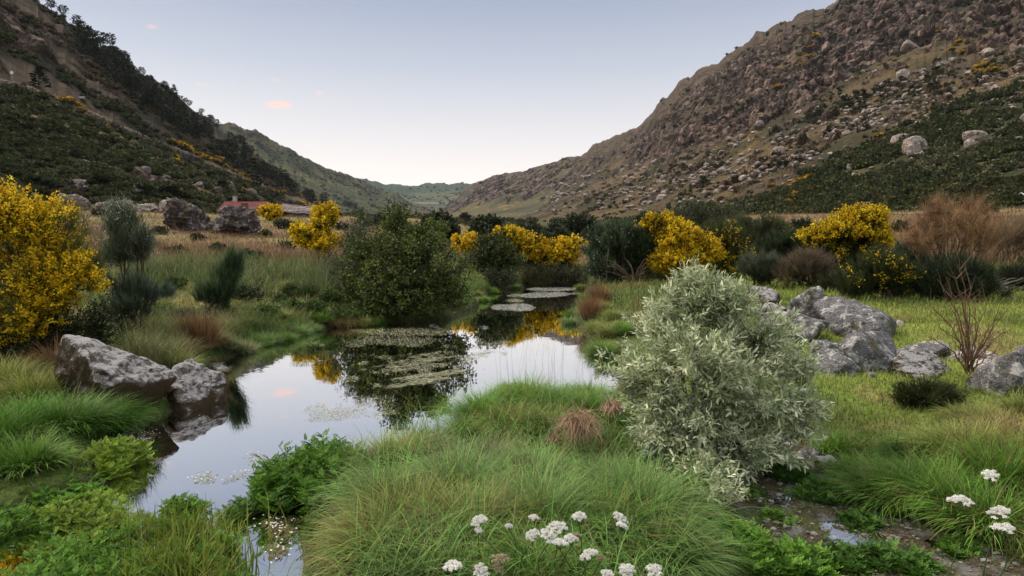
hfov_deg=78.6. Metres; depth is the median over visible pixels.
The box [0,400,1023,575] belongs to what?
grass
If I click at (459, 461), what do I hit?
grass tussock
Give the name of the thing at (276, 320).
bank grass
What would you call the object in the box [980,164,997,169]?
hillside shrub
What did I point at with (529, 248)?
yellow broom
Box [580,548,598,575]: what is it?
umbel flower
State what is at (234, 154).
pine tree
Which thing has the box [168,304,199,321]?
round shrub
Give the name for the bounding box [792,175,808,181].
yellow broom
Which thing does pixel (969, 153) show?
hillside shrub
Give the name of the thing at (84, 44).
pine tree
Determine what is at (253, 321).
grass tussock
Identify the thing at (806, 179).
hillside shrub
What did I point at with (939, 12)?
crag shrubbery
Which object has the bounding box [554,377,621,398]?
grass tussock
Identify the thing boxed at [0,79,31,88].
stone wall
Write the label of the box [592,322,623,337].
grass tussock
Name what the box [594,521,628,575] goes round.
umbel flower
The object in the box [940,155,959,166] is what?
hillside shrub
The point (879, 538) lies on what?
creek litter
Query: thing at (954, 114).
hillside shrub
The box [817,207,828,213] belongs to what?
valley shrub
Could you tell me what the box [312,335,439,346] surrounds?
floating weed
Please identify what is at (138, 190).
rock outcrop
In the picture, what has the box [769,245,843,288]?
dead broom
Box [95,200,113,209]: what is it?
rock outcrop
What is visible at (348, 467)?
grass tussock
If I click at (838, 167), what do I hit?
hillside shrub
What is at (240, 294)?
shrub
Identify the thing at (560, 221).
valley shrub
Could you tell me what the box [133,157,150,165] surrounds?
hillside shrub
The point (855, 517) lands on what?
water plant
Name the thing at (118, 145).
hillside shrub
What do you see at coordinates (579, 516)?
umbel flower
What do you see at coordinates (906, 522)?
stone
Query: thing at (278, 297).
shrub
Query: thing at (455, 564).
umbel flower
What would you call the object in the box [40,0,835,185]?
sky
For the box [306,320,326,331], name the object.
grass tussock
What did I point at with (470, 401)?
grass tussock
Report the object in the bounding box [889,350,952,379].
boulder
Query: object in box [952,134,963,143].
hillside shrub
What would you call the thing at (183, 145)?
yellow broom
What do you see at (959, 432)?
grass tussock
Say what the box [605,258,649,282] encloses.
bare shrub
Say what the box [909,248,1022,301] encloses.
dark broom
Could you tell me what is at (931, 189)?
hillside shrub
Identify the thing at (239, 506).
water plant
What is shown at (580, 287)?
grass tussock
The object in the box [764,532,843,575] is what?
water plant
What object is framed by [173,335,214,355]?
grass tussock
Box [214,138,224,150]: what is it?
pine tree
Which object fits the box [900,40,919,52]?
hillside boulder
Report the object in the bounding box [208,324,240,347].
grass tussock
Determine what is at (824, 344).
boulder
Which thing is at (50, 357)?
grass tussock
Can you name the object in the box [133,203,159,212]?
rock outcrop
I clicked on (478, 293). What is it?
grass tussock
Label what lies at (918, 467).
grass tussock
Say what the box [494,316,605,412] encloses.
seed grass
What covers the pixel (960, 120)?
hillside shrub
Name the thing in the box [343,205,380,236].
sapling
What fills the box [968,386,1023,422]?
grass tussock
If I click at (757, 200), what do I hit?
hillside shrub
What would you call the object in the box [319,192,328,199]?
pine tree
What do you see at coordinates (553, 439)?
dry debris
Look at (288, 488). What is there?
water plant
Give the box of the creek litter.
[736,448,1023,575]
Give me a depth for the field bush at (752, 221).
53.30 m
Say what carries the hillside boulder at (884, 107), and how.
on the hill at (925, 57)
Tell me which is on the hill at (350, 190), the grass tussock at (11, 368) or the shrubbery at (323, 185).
the shrubbery at (323, 185)
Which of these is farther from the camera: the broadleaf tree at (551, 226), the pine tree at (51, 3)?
the pine tree at (51, 3)
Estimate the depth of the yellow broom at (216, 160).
301.83 m
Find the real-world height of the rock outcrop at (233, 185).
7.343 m
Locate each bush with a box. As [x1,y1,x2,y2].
[0,290,138,361]
[0,300,58,362]
[90,208,105,216]
[150,225,169,234]
[162,244,190,255]
[189,232,207,240]
[208,242,228,250]
[241,248,263,259]
[257,229,272,236]
[272,238,295,250]
[273,216,291,228]
[317,219,370,289]
[334,220,349,229]
[369,215,380,225]
[370,212,388,224]
[459,212,470,219]
[462,228,526,277]
[466,219,492,236]
[635,210,660,224]
[669,199,742,226]
[733,217,758,227]
[786,217,816,229]
[880,371,974,411]
[889,219,910,231]
[974,202,1001,213]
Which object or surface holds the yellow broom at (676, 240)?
on the ground at (58, 480)
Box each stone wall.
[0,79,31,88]
[77,105,110,120]
[122,126,148,137]
[174,147,198,157]
[228,170,266,187]
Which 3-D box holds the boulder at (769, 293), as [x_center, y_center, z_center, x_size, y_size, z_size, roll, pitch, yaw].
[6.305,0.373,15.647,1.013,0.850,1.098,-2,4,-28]
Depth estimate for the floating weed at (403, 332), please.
14.68 m
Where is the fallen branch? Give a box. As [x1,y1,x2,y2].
[976,277,1023,289]
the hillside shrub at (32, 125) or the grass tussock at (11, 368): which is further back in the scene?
the hillside shrub at (32, 125)
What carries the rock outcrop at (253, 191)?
on the hill at (64, 54)
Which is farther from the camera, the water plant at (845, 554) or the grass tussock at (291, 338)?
the grass tussock at (291, 338)
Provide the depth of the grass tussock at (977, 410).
6.03 m
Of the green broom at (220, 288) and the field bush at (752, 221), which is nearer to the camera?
the green broom at (220, 288)
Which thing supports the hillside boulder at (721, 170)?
on the hill at (925, 57)
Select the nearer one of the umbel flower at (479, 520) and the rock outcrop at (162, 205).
the umbel flower at (479, 520)
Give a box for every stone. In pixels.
[797,446,821,458]
[813,454,836,470]
[847,369,856,376]
[867,372,875,377]
[897,320,904,326]
[903,519,912,525]
[929,340,949,347]
[945,354,963,361]
[969,359,992,371]
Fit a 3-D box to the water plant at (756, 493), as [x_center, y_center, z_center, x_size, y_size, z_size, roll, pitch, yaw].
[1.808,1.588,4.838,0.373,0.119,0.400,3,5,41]
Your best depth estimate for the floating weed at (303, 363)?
10.52 m
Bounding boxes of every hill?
[0,0,350,212]
[192,110,431,214]
[355,178,470,211]
[438,156,582,218]
[516,0,1023,220]
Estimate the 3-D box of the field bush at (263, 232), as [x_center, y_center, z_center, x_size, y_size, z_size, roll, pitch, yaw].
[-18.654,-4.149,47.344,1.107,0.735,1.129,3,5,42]
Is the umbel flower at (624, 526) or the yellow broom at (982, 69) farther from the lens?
the yellow broom at (982, 69)
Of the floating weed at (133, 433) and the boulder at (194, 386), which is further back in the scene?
the boulder at (194, 386)
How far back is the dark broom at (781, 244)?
26.63 m
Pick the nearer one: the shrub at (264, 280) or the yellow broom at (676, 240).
the shrub at (264, 280)
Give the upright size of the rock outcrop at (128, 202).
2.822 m
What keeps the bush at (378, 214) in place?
on the ground at (58, 480)
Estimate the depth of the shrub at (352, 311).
15.83 m
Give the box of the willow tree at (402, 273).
[331,199,477,317]
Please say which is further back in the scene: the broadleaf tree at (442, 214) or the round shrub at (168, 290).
the broadleaf tree at (442, 214)
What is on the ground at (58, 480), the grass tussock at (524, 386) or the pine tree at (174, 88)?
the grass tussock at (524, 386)
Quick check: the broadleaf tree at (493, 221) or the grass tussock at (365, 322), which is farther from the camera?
the broadleaf tree at (493, 221)
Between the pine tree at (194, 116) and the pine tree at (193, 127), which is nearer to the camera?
the pine tree at (193, 127)
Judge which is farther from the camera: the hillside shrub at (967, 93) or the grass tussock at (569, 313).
the hillside shrub at (967, 93)
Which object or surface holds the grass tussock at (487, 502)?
on the ground at (58, 480)
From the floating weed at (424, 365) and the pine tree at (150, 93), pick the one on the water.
the floating weed at (424, 365)
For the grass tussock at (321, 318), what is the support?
on the ground at (58, 480)
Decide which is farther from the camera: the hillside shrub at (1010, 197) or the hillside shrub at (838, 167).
the hillside shrub at (838, 167)
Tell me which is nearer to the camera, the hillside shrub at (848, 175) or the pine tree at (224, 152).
the hillside shrub at (848, 175)
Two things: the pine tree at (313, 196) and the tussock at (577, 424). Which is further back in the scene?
the pine tree at (313, 196)
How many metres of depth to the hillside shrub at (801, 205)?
165.50 m
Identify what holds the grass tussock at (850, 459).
on the ground at (58, 480)
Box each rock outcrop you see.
[55,193,93,210]
[65,179,86,189]
[79,96,86,103]
[79,185,87,190]
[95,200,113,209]
[117,199,134,207]
[133,186,143,192]
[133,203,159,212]
[139,166,151,175]
[159,197,168,211]
[162,197,212,230]
[194,181,203,188]
[210,205,261,234]
[213,187,222,195]
[229,181,235,191]
[247,189,257,195]
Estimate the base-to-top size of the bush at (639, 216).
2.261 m
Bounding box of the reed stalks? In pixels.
[49,491,299,575]
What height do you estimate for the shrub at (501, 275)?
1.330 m
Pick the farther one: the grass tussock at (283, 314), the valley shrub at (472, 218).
the valley shrub at (472, 218)
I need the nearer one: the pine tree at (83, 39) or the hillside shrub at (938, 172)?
the hillside shrub at (938, 172)
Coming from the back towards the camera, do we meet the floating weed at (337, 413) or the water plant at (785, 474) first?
the floating weed at (337, 413)
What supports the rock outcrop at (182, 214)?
on the ground at (58, 480)
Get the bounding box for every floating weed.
[119,427,156,441]
[187,451,269,482]
[253,508,300,562]
[290,359,322,366]
[304,396,398,420]
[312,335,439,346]
[343,353,476,386]
[352,327,449,335]
[384,351,489,371]
[384,368,469,387]
[442,342,505,360]
[491,303,535,310]
[507,291,578,297]
[527,287,574,290]
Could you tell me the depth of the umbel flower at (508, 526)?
3.18 m
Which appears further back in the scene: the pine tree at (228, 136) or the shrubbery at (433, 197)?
the shrubbery at (433, 197)
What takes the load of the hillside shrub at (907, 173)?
on the hill at (925, 57)
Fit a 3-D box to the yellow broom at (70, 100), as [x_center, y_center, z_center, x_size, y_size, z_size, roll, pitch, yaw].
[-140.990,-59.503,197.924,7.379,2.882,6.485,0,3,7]
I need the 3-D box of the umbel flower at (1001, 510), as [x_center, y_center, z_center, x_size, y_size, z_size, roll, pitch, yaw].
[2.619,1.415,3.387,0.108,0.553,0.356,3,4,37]
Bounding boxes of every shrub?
[11,162,29,170]
[18,111,30,120]
[22,119,36,129]
[28,158,48,165]
[44,98,59,106]
[50,105,72,114]
[50,124,69,132]
[51,118,65,125]
[58,145,70,155]
[60,179,77,184]
[71,123,86,133]
[77,136,97,144]
[112,178,129,186]
[114,142,134,148]
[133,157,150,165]
[148,301,176,317]
[150,157,166,165]
[150,278,178,303]
[151,168,162,175]
[161,273,188,288]
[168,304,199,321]
[205,208,217,214]
[207,304,236,319]
[231,283,265,303]
[246,275,266,286]
[251,302,282,316]
[269,290,289,302]
[278,281,303,299]
[280,297,303,309]
[295,298,328,313]
[299,285,315,296]
[315,289,343,304]
[322,303,363,320]
[350,208,365,215]
[465,214,474,220]
[470,265,521,289]
[520,260,588,286]
[552,217,563,224]
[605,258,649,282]
[689,201,706,210]
[722,202,743,207]
[733,248,785,286]
[747,197,764,204]
[765,196,780,201]
[775,203,789,208]
[785,185,800,191]
[793,177,809,184]
[795,203,811,208]
[809,206,824,213]
[811,169,825,175]
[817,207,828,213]
[823,178,839,185]
[832,161,850,170]
[835,172,858,178]
[851,176,866,182]
[863,142,878,148]
[863,154,878,160]
[863,189,879,200]
[870,170,890,177]
[877,144,897,150]
[883,127,907,134]
[887,179,902,187]
[887,188,908,195]
[891,170,903,178]
[896,169,918,177]
[898,205,920,209]
[907,196,922,204]
[911,169,932,179]
[916,187,933,195]
[920,191,948,199]
[927,167,950,175]
[928,236,1022,374]
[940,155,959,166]
[942,195,958,201]
[948,113,964,117]
[949,156,972,165]
[950,117,971,126]
[951,164,978,171]
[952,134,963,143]
[952,182,971,192]
[958,90,982,98]
[958,147,976,153]
[962,150,978,155]
[964,112,979,119]
[965,153,988,161]
[970,114,995,124]
[970,185,994,193]
[971,116,998,127]
[972,139,996,147]
[974,169,996,177]
[977,143,995,151]
[977,170,998,177]
[980,148,1004,158]
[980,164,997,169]
[983,192,1002,199]
[986,176,1005,180]
[993,84,1008,91]
[1001,194,1017,200]
[1003,173,1023,182]
[1004,136,1020,142]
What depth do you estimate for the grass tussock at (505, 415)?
5.95 m
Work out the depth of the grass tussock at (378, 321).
16.10 m
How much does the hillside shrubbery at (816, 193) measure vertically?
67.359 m
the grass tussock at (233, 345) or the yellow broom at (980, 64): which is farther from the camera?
the yellow broom at (980, 64)
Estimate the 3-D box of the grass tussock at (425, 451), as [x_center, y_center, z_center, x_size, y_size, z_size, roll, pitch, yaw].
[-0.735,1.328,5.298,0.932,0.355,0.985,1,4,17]
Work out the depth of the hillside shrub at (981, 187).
110.31 m
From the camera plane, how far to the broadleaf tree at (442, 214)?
51.46 m
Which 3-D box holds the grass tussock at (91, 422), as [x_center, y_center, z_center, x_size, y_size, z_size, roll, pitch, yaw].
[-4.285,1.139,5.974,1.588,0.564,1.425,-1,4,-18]
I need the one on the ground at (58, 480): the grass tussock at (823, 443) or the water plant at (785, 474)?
the grass tussock at (823, 443)
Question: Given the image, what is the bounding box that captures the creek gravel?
[714,441,1020,575]
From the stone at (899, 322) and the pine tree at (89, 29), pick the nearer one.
the stone at (899, 322)
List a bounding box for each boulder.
[53,334,176,411]
[164,359,226,412]
[656,194,666,199]
[716,167,725,173]
[738,175,747,181]
[743,286,779,306]
[751,302,786,319]
[754,120,763,126]
[760,310,829,343]
[770,146,785,155]
[786,286,825,319]
[808,340,837,352]
[810,347,859,375]
[813,296,896,337]
[837,331,896,372]
[841,130,850,135]
[861,109,870,115]
[869,70,880,78]
[880,105,888,110]
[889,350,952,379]
[890,133,908,142]
[896,69,909,77]
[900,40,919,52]
[902,136,928,156]
[904,341,950,358]
[941,61,950,65]
[948,57,955,61]
[951,347,998,359]
[962,130,988,140]
[964,139,978,148]
[965,345,1023,396]
[981,48,996,56]
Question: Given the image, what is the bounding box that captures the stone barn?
[280,203,340,217]
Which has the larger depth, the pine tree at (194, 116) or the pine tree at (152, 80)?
the pine tree at (194, 116)
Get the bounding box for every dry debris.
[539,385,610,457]
[543,430,562,446]
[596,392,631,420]
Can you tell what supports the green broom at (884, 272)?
on the ground at (58, 480)
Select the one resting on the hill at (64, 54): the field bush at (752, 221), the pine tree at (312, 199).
the pine tree at (312, 199)
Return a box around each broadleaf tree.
[420,207,460,235]
[438,220,460,241]
[472,213,503,228]
[502,220,521,225]
[517,222,548,238]
[543,226,574,241]
[544,221,565,234]
[562,210,597,235]
[579,223,599,244]
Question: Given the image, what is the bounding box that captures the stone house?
[217,196,269,215]
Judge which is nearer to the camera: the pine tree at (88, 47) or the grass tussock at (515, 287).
the grass tussock at (515, 287)
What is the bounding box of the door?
[241,203,248,209]
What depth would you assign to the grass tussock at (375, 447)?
5.05 m
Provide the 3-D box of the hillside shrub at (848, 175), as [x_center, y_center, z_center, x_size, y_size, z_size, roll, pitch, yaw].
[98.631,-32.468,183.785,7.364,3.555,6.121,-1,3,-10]
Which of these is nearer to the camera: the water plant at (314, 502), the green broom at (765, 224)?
the water plant at (314, 502)
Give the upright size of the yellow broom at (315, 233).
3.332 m
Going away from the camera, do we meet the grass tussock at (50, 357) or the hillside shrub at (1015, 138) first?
the grass tussock at (50, 357)
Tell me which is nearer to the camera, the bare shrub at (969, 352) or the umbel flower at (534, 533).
the umbel flower at (534, 533)
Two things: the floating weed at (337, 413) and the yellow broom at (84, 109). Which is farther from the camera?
the yellow broom at (84, 109)
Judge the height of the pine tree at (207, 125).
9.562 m
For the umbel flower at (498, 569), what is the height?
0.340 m
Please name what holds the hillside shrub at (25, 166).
on the hill at (64, 54)
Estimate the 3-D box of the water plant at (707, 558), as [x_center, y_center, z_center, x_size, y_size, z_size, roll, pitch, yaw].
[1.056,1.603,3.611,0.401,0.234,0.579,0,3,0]
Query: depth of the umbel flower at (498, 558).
2.92 m
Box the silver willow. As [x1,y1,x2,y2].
[593,253,835,517]
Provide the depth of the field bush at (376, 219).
68.75 m
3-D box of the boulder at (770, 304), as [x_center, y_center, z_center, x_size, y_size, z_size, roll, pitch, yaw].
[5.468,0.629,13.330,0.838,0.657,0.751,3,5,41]
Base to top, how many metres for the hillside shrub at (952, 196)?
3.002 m
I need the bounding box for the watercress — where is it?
[0,468,268,575]
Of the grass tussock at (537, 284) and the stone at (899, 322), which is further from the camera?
the grass tussock at (537, 284)
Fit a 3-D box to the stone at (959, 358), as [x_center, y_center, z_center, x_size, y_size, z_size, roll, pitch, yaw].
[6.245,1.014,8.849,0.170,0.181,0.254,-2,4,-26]
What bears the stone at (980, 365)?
on the ground at (58, 480)
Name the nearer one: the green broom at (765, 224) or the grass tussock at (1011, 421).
the grass tussock at (1011, 421)
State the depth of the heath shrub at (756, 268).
20.23 m
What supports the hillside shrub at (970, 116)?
on the hill at (925, 57)
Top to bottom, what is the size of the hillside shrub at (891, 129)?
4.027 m
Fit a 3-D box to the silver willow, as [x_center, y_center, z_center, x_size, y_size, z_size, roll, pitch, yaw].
[1.682,0.853,5.291,2.041,2.312,1.593,-3,4,-39]
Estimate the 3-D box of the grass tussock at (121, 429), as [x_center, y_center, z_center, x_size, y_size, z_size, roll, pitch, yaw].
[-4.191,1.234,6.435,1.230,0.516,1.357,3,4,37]
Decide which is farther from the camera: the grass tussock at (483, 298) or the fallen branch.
the grass tussock at (483, 298)
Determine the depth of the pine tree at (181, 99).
401.39 m
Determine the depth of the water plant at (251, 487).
4.65 m
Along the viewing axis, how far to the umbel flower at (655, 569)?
2.83 m
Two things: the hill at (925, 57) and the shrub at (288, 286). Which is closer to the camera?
the shrub at (288, 286)
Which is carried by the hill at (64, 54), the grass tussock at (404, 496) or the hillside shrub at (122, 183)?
the hillside shrub at (122, 183)
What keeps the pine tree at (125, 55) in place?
on the hill at (64, 54)
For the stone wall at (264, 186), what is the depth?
326.47 m
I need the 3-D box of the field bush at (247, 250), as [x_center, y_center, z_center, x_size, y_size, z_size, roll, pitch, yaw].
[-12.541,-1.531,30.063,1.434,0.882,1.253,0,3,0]
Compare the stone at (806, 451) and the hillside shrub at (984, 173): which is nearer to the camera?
the stone at (806, 451)
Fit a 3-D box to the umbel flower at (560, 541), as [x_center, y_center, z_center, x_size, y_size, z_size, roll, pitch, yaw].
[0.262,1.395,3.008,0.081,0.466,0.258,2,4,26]
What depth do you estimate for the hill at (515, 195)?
1349.46 m
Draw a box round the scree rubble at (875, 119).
[535,48,1023,212]
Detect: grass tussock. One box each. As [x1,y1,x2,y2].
[0,348,54,390]
[0,358,71,405]
[0,379,141,441]
[0,388,108,442]
[0,398,64,451]
[0,423,92,480]
[1,334,118,377]
[60,386,167,439]
[152,347,209,368]
[157,296,180,307]
[162,304,229,349]
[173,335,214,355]
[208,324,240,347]
[214,334,245,350]
[228,333,264,354]
[233,314,263,328]
[247,333,272,346]
[251,329,288,344]
[261,306,290,319]
[266,479,451,575]
[270,329,305,343]
[289,319,312,335]
[297,441,465,536]
[306,308,333,323]
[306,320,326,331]
[309,444,380,490]
[309,451,495,574]
[324,316,346,327]
[324,425,456,486]
[326,499,530,575]
[332,313,361,326]
[353,313,374,327]
[367,314,387,324]
[373,464,568,575]
[377,420,469,467]
[378,434,541,524]
[423,380,529,438]
[426,411,504,441]
[427,423,544,483]
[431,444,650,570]
[434,507,623,575]
[452,392,562,439]
[468,368,585,418]
[471,430,609,500]
[474,288,484,296]
[476,295,493,301]
[488,286,502,293]
[497,395,603,444]
[506,380,619,422]
[509,284,521,289]
[521,461,714,575]
[528,442,674,502]
[532,282,545,286]
[545,382,640,423]
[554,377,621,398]
[557,315,579,324]
[561,308,573,316]
[572,282,586,289]
[574,293,604,319]
[576,334,620,357]
[576,484,775,575]
[579,317,607,334]
[583,280,615,303]
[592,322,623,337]
[597,299,616,311]
[598,306,629,320]
[603,319,637,335]
[794,423,823,445]
[802,425,879,457]
[811,444,895,491]
[817,449,950,528]
[851,442,1023,520]
[864,421,968,466]
[877,408,1023,469]
[880,457,1023,552]
[920,423,1023,506]
[928,397,1023,428]
[937,403,1023,447]
[954,420,1023,471]
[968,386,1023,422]
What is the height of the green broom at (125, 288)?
1.472 m
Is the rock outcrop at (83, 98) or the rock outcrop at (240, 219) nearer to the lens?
the rock outcrop at (240, 219)
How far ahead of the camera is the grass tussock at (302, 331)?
14.05 m
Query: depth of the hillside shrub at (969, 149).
156.27 m
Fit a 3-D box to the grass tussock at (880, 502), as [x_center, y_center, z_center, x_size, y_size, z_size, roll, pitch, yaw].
[2.832,1.439,4.686,1.053,0.427,1.086,-3,4,-38]
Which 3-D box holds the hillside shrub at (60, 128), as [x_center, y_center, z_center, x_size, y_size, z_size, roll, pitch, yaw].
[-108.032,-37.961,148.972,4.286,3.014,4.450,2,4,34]
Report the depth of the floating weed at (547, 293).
27.04 m
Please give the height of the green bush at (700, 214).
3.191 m
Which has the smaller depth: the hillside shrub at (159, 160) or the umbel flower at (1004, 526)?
the umbel flower at (1004, 526)
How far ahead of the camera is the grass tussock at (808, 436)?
6.11 m
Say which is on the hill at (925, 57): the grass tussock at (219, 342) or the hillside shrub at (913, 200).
the hillside shrub at (913, 200)
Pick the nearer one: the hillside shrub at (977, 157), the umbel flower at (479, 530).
the umbel flower at (479, 530)
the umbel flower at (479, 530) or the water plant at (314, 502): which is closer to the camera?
the umbel flower at (479, 530)
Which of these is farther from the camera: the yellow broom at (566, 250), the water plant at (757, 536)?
the yellow broom at (566, 250)
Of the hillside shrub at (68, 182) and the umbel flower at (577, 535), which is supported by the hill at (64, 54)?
the hillside shrub at (68, 182)
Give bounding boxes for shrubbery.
[0,0,324,202]
[0,83,306,208]
[230,127,431,214]
[341,206,973,225]
[364,178,463,210]
[539,55,1023,219]
[581,0,1022,177]
[666,77,1023,214]
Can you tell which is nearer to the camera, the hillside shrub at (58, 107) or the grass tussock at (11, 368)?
the grass tussock at (11, 368)
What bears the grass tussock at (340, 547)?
on the ground at (58, 480)
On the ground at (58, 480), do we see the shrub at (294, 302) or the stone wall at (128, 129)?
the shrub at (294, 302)
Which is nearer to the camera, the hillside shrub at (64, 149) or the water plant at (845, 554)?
the water plant at (845, 554)
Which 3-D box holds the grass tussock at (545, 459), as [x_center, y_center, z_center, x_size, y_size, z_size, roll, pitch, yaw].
[0.220,1.353,4.626,1.344,0.461,1.396,-1,4,-18]
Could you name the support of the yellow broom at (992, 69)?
on the hill at (925, 57)
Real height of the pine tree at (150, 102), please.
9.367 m
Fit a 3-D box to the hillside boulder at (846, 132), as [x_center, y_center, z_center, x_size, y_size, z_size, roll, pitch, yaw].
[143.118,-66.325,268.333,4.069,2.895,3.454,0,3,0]
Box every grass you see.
[0,242,1023,345]
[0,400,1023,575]
[5,205,1023,280]
[62,225,360,268]
[106,299,258,368]
[121,241,360,298]
[209,299,331,351]
[269,360,777,575]
[337,232,476,264]
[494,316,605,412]
[526,232,830,294]
[722,395,1023,564]
[841,209,1023,269]
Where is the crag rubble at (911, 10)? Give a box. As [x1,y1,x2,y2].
[584,0,1023,179]
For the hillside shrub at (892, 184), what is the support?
on the hill at (925, 57)
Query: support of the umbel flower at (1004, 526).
on the ground at (58, 480)
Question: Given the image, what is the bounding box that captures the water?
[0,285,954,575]
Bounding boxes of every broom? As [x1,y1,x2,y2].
[0,175,115,357]
[56,95,78,104]
[74,106,87,112]
[90,265,170,334]
[91,192,163,328]
[167,138,181,144]
[177,140,191,148]
[184,146,193,151]
[186,241,251,316]
[197,153,212,160]
[213,158,221,162]
[256,202,285,220]
[285,199,347,267]
[450,230,478,254]
[490,221,549,263]
[538,232,587,271]
[577,215,658,282]
[637,208,725,279]
[697,214,756,275]
[723,209,796,251]
[747,225,801,259]
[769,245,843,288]
[772,83,780,88]
[791,201,898,274]
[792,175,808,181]
[800,53,814,57]
[804,43,814,49]
[806,32,821,38]
[808,266,860,291]
[830,239,928,299]
[873,132,882,136]
[888,235,932,287]
[893,185,1016,295]
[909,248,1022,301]
[954,38,964,42]
[957,49,966,53]
[969,67,985,72]
[971,61,993,68]
[976,213,1023,262]
[982,255,1023,289]
[985,66,1002,71]
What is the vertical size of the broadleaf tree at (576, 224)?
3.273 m
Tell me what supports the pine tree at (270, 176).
on the hill at (64, 54)
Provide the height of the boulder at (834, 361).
0.537 m
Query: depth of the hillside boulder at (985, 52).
312.14 m
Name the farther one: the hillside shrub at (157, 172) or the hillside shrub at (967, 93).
the hillside shrub at (967, 93)
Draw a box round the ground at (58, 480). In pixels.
[0,208,1023,575]
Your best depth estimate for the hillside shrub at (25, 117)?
145.49 m
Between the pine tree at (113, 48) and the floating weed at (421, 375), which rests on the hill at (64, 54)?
the pine tree at (113, 48)
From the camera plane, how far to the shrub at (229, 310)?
13.48 m
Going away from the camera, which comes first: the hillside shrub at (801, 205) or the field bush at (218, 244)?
the field bush at (218, 244)
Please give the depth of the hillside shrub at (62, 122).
149.99 m
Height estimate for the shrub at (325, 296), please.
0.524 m
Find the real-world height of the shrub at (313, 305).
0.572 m
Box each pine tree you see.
[25,66,51,87]
[45,0,56,9]
[57,4,68,13]
[70,14,81,25]
[75,27,84,34]
[77,35,89,46]
[78,36,92,54]
[84,43,99,56]
[87,28,94,39]
[95,36,105,45]
[96,31,106,46]
[105,33,116,44]
[106,46,117,51]
[118,50,124,62]
[122,51,132,61]
[127,64,137,73]
[137,67,145,73]
[137,74,147,81]
[141,90,156,103]
[143,92,156,111]
[144,75,156,85]
[160,81,168,89]
[172,84,178,97]
[176,95,184,102]
[190,122,201,138]
[191,112,199,124]
[191,125,200,139]
[195,112,203,121]
[197,123,204,133]
[203,122,212,132]
[205,115,215,122]
[212,118,220,130]
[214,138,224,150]
[220,146,228,160]
[225,132,234,140]
[225,139,232,153]
[226,148,234,162]
[229,142,239,152]
[230,153,239,166]
[235,134,241,142]
[245,158,262,184]
[265,169,276,183]
[286,178,293,188]
[303,189,309,201]
[307,194,314,200]
[308,189,316,202]
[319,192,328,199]
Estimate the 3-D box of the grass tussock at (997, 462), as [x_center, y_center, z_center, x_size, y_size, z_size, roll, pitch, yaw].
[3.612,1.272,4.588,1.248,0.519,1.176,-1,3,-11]
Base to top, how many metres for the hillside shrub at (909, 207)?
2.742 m
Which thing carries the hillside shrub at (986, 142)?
on the hill at (925, 57)
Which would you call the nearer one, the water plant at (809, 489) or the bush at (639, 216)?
the water plant at (809, 489)
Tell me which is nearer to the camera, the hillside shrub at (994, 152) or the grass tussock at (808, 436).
the grass tussock at (808, 436)
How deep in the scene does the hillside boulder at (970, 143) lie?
161.30 m
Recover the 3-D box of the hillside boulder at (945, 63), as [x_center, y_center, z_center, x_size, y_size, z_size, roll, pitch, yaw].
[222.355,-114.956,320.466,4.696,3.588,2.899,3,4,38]
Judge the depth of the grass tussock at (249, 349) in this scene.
11.56 m
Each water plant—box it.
[64,433,159,479]
[157,491,214,519]
[214,494,263,525]
[243,457,299,509]
[244,428,367,515]
[289,433,375,497]
[296,480,356,540]
[672,542,729,575]
[673,479,731,522]
[701,513,785,575]
[734,481,770,505]
[755,505,801,527]
[760,461,815,484]
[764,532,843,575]
[779,472,865,508]
[814,532,881,572]
[832,506,896,534]
[854,536,947,575]
[881,506,924,522]
[930,530,989,560]
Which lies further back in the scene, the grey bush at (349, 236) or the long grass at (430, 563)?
the grey bush at (349, 236)
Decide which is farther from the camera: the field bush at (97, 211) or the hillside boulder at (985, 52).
the hillside boulder at (985, 52)
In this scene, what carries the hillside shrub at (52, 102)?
on the hill at (64, 54)
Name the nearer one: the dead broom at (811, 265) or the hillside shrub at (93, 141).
the dead broom at (811, 265)
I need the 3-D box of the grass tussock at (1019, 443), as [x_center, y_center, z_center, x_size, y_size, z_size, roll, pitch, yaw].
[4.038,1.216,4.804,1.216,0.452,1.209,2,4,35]
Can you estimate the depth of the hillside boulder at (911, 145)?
180.38 m
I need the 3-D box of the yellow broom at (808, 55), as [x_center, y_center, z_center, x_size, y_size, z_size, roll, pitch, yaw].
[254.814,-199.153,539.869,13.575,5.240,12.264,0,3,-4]
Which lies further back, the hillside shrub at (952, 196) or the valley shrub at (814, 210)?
the hillside shrub at (952, 196)
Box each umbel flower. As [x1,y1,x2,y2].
[442,559,461,575]
[470,514,487,558]
[473,562,489,575]
[475,527,505,574]
[491,553,508,574]
[492,564,503,575]
[505,523,516,552]
[520,528,540,567]
[528,514,539,551]
[537,528,556,574]
[546,520,567,568]
[552,538,573,575]
[559,532,581,569]
[564,533,585,575]
[571,511,586,565]
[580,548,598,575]
[591,554,605,575]
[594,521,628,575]
[600,569,614,575]
[613,511,628,567]
[618,563,635,575]
[645,563,662,575]
[946,494,974,575]
[978,469,999,542]
[982,505,1010,575]
[989,522,1015,575]
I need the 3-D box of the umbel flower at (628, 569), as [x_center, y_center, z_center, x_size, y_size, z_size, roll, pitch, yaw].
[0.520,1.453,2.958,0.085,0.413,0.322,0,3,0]

